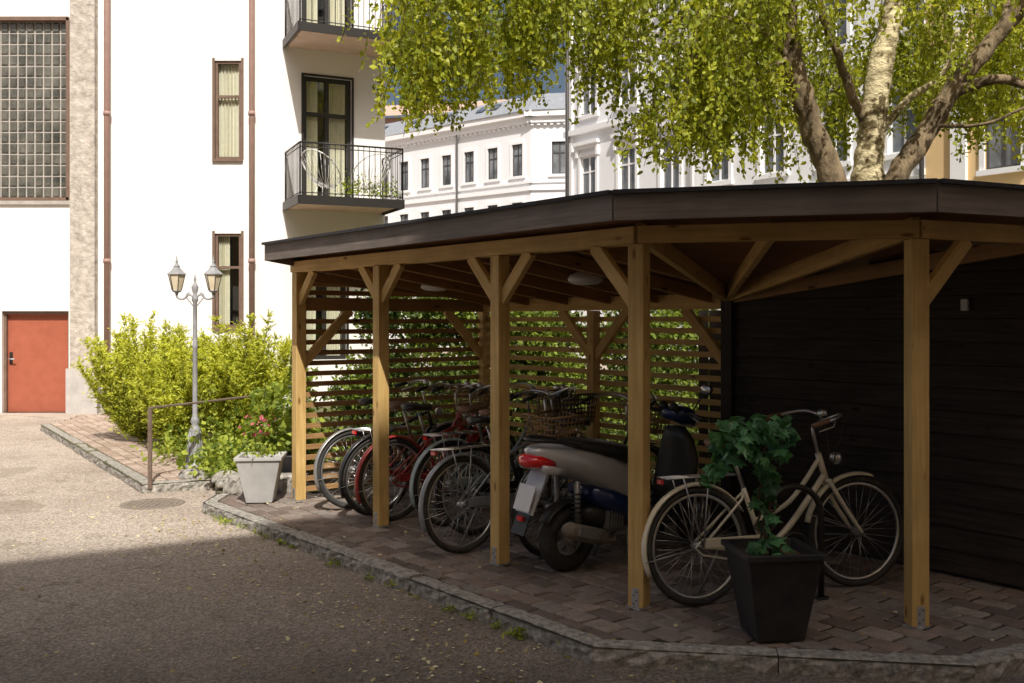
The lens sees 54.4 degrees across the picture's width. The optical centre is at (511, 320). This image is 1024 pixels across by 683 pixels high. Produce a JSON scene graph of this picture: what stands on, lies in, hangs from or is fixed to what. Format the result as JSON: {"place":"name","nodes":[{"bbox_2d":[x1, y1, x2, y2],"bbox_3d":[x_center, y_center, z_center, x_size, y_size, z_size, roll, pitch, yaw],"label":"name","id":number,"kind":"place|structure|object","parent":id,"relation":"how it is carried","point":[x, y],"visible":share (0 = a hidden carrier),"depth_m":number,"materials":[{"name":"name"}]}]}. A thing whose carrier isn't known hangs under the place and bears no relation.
{"place":"outdoors","nodes":[
{"label":"outdoors","id":0,"kind":"place"},
{"bbox_2d":[50,414,209,480],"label":"block paving","id":1,"kind":"structure","parent":0,"point":[93,431],"depth_m":13.22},
{"bbox_2d":[167,255,222,468],"bbox_3d":[-3.550,0.465,11.150,0.626,2.390,0.224,0,0,0],"label":"street lamp","id":2,"kind":"object","parent":1,"relation":"on","point":[176,274],"visible":0.91,"depth_m":11.12,"materials":[{"name":"metal"}]},
{"bbox_2d":[0,0,404,413],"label":"apartment building","id":3,"kind":"structure","parent":0,"point":[143,143],"depth_m":19.00,"materials":[{"name":"white paint"}]},
{"bbox_2d":[301,149,340,196],"bbox_3d":[-3.550,-2.674,18.494,0.786,0.938,0.665,0,0,31],"label":"balcony chair","id":4,"kind":"object","parent":3,"relation":"on","point":[320,184],"visible":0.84,"depth_m":18.42,"materials":[{"name":"white plastic"}]},
{"bbox_2d":[333,173,407,197],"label":"balcony plants","id":5,"kind":"object","parent":3,"relation":"on","point":[372,191],"visible":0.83,"depth_m":18.53,"materials":[{"name":"green plant"}]},
{"bbox_2d":[351,153,390,198],"bbox_3d":[-2.680,-2.674,18.919,0.786,0.938,0.665,0,0,-42],"label":"balcony chair","id":6,"kind":"object","parent":3,"relation":"on","point":[389,164],"visible":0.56,"depth_m":18.81,"materials":[{"name":"white plastic"}]},
{"bbox_2d":[205,430,371,487],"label":"planting bed soil","id":7,"kind":"structure","parent":0,"point":[330,470],"depth_m":10.57,"materials":[{"name":"brown soil"}]},
{"bbox_2d":[118,338,226,445],"bbox_3d":[-4.275,0.957,12.728,1.459,1.474,1.189,0,0,0],"label":"yew shrub","id":8,"kind":"object","parent":7,"relation":"on","point":[170,383],"visible":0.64,"depth_m":12.49,"materials":[{"name":"green plant"}]},
{"bbox_2d":[157,324,250,428],"bbox_3d":[-4.636,0.850,14.357,1.681,1.650,1.129,0,0,10],"label":"yew shrub","id":9,"kind":"object","parent":7,"relation":"on","point":[198,338],"depth_m":14.49,"materials":[{"name":"green plant"}]},
{"bbox_2d":[177,468,236,481],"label":"edging stones","id":10,"kind":"object","parent":7,"relation":"on","point":[183,475],"visible":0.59,"depth_m":10.35,"materials":[{"name":"stone"}]},
{"bbox_2d":[124,387,349,479],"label":"ground cover plants","id":11,"kind":"object","parent":7,"relation":"on","point":[219,448],"visible":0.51,"depth_m":11.23,"materials":[{"name":"green plant"}]},
{"bbox_2d":[184,307,291,439],"bbox_3d":[-3.447,0.761,12.710,1.447,1.882,1.247,0,0,-16],"label":"yew shrub","id":12,"kind":"object","parent":7,"relation":"on","point":[237,374],"visible":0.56,"depth_m":12.46,"materials":[{"name":"green plant"}]},
{"bbox_2d":[206,367,324,473],"bbox_3d":[-2.541,1.046,10.732,1.190,1.120,1.966,0,0,-34],"label":"climbing shrub","id":13,"kind":"object","parent":7,"relation":"on","point":[276,391],"visible":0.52,"depth_m":10.59,"materials":[{"name":"green plant"}]},
{"bbox_2d":[238,414,276,436],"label":"pink flowers","id":14,"kind":"object","parent":13,"relation":"attached to","point":[254,434],"visible":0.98,"depth_m":10.37,"materials":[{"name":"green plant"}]},
{"bbox_2d":[281,451,309,472],"bbox_3d":[-2.200,1.480,9.950,0.360,0.300,0.360,0,0,0],"label":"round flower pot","id":15,"kind":"object","parent":7,"relation":"on","point":[287,466],"visible":0.32,"depth_m":9.79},
{"bbox_2d":[284,343,312,441],"bbox_3d":[-2.553,0.836,11.904,0.430,1.490,0.420,0,0,0],"label":"slim conifer","id":16,"kind":"object","parent":7,"relation":"on","point":[289,386],"visible":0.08,"depth_m":11.87,"materials":[{"name":"green plant"}]},
{"bbox_2d":[40,369,698,494],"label":"garden ground","id":17,"kind":"structure","parent":0,"point":[366,485],"depth_m":14.94,"materials":[{"name":"soil"}]},
{"bbox_2d":[70,310,199,440],"bbox_3d":[-5.066,0.769,13.564,1.838,1.861,1.278,0,0,0],"label":"yew shrub","id":18,"kind":"object","parent":17,"relation":"on","point":[113,402],"visible":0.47,"depth_m":13.40,"materials":[{"name":"green plant"}]},
{"bbox_2d":[148,396,263,488],"bbox_3d":[-3.330,1.295,11.010,0.047,0.830,1.955,0,0,21],"label":"handrail","id":19,"kind":"object","parent":17,"relation":"on","point":[150,441],"visible":0.69,"depth_m":10.12,"materials":[{"name":"metal"}]},
{"bbox_2d":[223,472,308,492],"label":"granite kerb","id":20,"kind":"structure","parent":17,"relation":"on","point":[231,482],"depth_m":9.58,"materials":[{"name":"grey stone"}]},
{"bbox_2d":[315,287,603,456],"bbox_3d":[-0.671,0.491,12.245,3.678,2.387,1.813,0,0,14],"label":"garden hedge","id":21,"kind":"object","parent":17,"relation":"on","point":[399,315],"visible":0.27,"depth_m":12.12,"materials":[{"name":"green plant"}]},
{"bbox_2d":[321,389,698,479],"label":"flower bed plants","id":22,"kind":"object","parent":17,"relation":"on","point":[519,429],"visible":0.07,"depth_m":10.49,"materials":[{"name":"green plant"}]},
{"bbox_2d":[404,309,717,461],"bbox_3d":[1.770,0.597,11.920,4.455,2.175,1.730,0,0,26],"label":"garden hedge","id":23,"kind":"object","parent":17,"relation":"on","point":[689,336],"visible":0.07,"depth_m":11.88,"materials":[{"name":"green plant"}]},
{"bbox_2d":[385,0,564,117],"label":"sky","id":24,"kind":"structure","parent":0,"point":[561,75],"materials":[{"name":"blue"}]},
{"bbox_2d":[0,346,1023,682],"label":"ground","id":25,"kind":"structure","parent":0,"point":[188,636],"depth_m":6.04,"materials":[{"name":"grey gravel"}]},
{"bbox_2d":[40,424,213,493],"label":"granite kerb","id":26,"kind":"structure","parent":25,"relation":"on","point":[175,486],"depth_m":10.96,"materials":[{"name":"grey stone"}]},
{"bbox_2d":[119,498,184,509],"bbox_3d":[-3.450,1.762,9.550,0.600,0.016,0.600,0,0,0],"label":"manhole cover","id":27,"kind":"object","parent":25,"relation":"on","point":[151,503],"visible":1,"depth_m":9.54,"materials":[{"name":"metal"}]},
{"bbox_2d":[203,493,229,503],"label":"granite kerb","id":28,"kind":"structure","parent":25,"relation":"on","point":[218,497],"depth_m":9.37,"materials":[{"name":"grey stone"}]},
{"bbox_2d":[215,477,236,493],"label":"granite kerb","id":29,"kind":"structure","parent":25,"relation":"on","point":[219,482],"depth_m":9.80,"materials":[{"name":"grey stone"}]},
{"bbox_2d":[205,510,569,657],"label":"kerb weeds","id":30,"kind":"object","parent":25,"relation":"on","point":[511,633],"visible":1,"depth_m":6.01,"materials":[{"name":"green plant"}]},
{"bbox_2d":[385,99,510,134],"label":"orange apartment house","id":31,"kind":"structure","parent":25,"relation":"on","point":[389,111],"depth_m":80.87,"materials":[{"name":"paint"}]},
{"bbox_2d":[385,93,564,346],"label":"townhouse with slate roof","id":32,"kind":"object","parent":25,"relation":"on","point":[516,157],"visible":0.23,"depth_m":62.87,"materials":[{"name":"white paint"}]},
{"bbox_2d":[1,495,1013,682],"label":"fallen leaves","id":33,"kind":"object","parent":25,"relation":"on","point":[383,621],"visible":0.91,"depth_m":5.97,"materials":[{"name":"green plant"}]},
{"bbox_2d":[202,501,1023,682],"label":"granite kerb","id":34,"kind":"structure","parent":25,"relation":"on","point":[1000,667],"depth_m":5.05,"materials":[{"name":"grey stone"}]},
{"bbox_2d":[336,0,1023,185],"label":"birch tree","id":35,"kind":"object","parent":25,"relation":"on","point":[715,83],"visible":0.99,"depth_m":12.10,"materials":[{"name":"green plant"}]},
{"bbox_2d":[699,310,720,483],"bbox_3d":[2.239,0.785,8.292,0.035,1.750,1.750,0,0,-38],"label":"dark garden fence","id":36,"kind":"object","parent":25,"relation":"on","point":[709,372],"visible":0.1,"depth_m":8.89,"materials":[{"name":"black wood"}]},
{"bbox_2d":[563,0,924,358],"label":"white stucco townhouse","id":37,"kind":"structure","parent":25,"relation":"on","point":[591,156],"depth_m":41.37,"materials":[{"name":"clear paint"}]},
{"bbox_2d":[919,0,1023,184],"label":"yellow townhouse","id":38,"kind":"structure","parent":25,"relation":"on","point":[991,165],"depth_m":29.75,"materials":[{"name":"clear paint"}]},
{"bbox_2d":[203,477,1023,666],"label":"block paving","id":39,"kind":"structure","parent":0,"point":[605,568],"depth_m":6.14,"materials":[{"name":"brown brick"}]},
{"bbox_2d":[233,452,286,502],"bbox_3d":[-2.300,1.440,9.120,0.420,0.420,0.420,0,0,-6],"label":"grey planter","id":40,"kind":"object","parent":39,"relation":"on","point":[260,477],"visible":0.94,"depth_m":8.96,"materials":[{"name":"concrete"}]},
{"bbox_2d":[239,434,281,457],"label":"planter seedlings","id":41,"kind":"object","parent":40,"relation":"on","point":[267,451],"visible":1,"depth_m":9.10,"materials":[{"name":"green plant"}]},
{"bbox_2d":[313,379,483,508],"bbox_3d":[-1.024,1.106,9.126,1.757,1.118,0.613,0,-3,-37],"label":"bicycle","id":42,"kind":"object","parent":39,"relation":"on","point":[330,442],"visible":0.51,"depth_m":8.85,"materials":[{"name":"metal"}]},
{"bbox_2d":[338,381,489,515],"bbox_3d":[-0.716,1.094,8.762,1.796,1.142,0.630,0,3,-40],"label":"bicycle","id":43,"kind":"object","parent":39,"relation":"on","point":[356,447],"visible":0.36,"depth_m":8.56,"materials":[{"name":"metal"}]},
{"bbox_2d":[354,382,518,520],"bbox_3d":[-0.566,1.097,8.570,1.813,1.133,0.615,0,2,-41],"label":"bicycle","id":44,"kind":"object","parent":39,"relation":"on","point":[414,447],"visible":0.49,"depth_m":8.32,"materials":[{"name":"metal"}]},
{"bbox_2d":[409,382,579,525],"bbox_3d":[-0.108,1.104,8.385,1.802,1.117,0.612,0,2,-38],"label":"bicycle","id":45,"kind":"object","parent":39,"relation":"on","point":[424,458],"visible":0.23,"depth_m":8.08,"materials":[{"name":"metal"}]},
{"bbox_2d":[418,384,571,553],"bbox_3d":[0.069,1.075,7.455,1.830,1.175,0.612,0,-3,-40],"label":"bicycle","id":46,"kind":"object","parent":39,"relation":"on","point":[439,469],"visible":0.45,"depth_m":7.13,"materials":[{"name":"metal"}]},
{"bbox_2d":[433,384,597,534],"bbox_3d":[0.140,1.094,8.035,1.807,1.138,0.613,0,-2,-37],"label":"bicycle","id":47,"kind":"object","parent":39,"relation":"on","point":[439,506],"visible":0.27,"depth_m":7.78,"materials":[{"name":"metal"}]},
{"bbox_2d":[511,392,674,555],"bbox_3d":[0.675,1.098,7.363,1.813,1.133,0.615,0,3,-44],"label":"bicycle","id":48,"kind":"object","parent":39,"relation":"on","point":[565,422],"visible":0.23,"depth_m":7.05,"materials":[{"name":"metal"}]},
{"bbox_2d":[511,384,727,570],"bbox_3d":[0.824,1.043,6.914,1.968,1.243,0.730,0,3,-37],"label":"motor scooter","id":49,"kind":"object","parent":39,"relation":"on","point":[588,512],"visible":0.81,"depth_m":6.59,"materials":[{"name":"plastic"}]},
{"bbox_2d":[261,178,1023,630],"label":"bike shelter","id":50,"kind":"object","parent":39,"relation":"on","point":[885,318],"visible":0.88,"depth_m":6.75,"materials":[{"name":"brown wood"}]},
{"bbox_2d":[625,446,667,537],"bbox_3d":[1.043,1.314,7.695,0.440,0.688,0.098,0,0,-38],"label":"bike rack hoop","id":51,"kind":"object","parent":39,"relation":"on","point":[655,451],"visible":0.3,"depth_m":7.76,"materials":[{"name":"black metal"}]},
{"bbox_2d":[641,409,903,605],"bbox_3d":[1.593,1.104,6.045,1.862,1.122,0.613,0,-3,-22],"label":"bicycle","id":52,"kind":"object","parent":39,"relation":"on","point":[730,504],"visible":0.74,"depth_m":5.94,"materials":[{"name":"metal"}]},
{"bbox_2d":[721,537,826,641],"bbox_3d":[1.370,1.420,5.240,0.420,0.460,0.420,0,0,-7],"label":"black planter","id":53,"kind":"object","parent":39,"relation":"on","point":[774,596],"visible":0.94,"depth_m":5.09,"materials":[{"name":"plastic"}]},
{"bbox_2d":[699,413,801,555],"bbox_3d":[1.245,0.886,5.218,0.551,0.786,0.405,0,0,0],"label":"ivy plant","id":54,"kind":"object","parent":53,"relation":"in","point":[736,439],"visible":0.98,"depth_m":5.18,"materials":[{"name":"green plant"}]},
{"bbox_2d":[764,483,829,599],"bbox_3d":[1.680,1.314,5.930,0.440,0.688,0.098,0,0,-9],"label":"bike rack hoop","id":55,"kind":"object","parent":39,"relation":"on","point":[814,496],"visible":0.57,"depth_m":5.94,"materials":[{"name":"black metal"}]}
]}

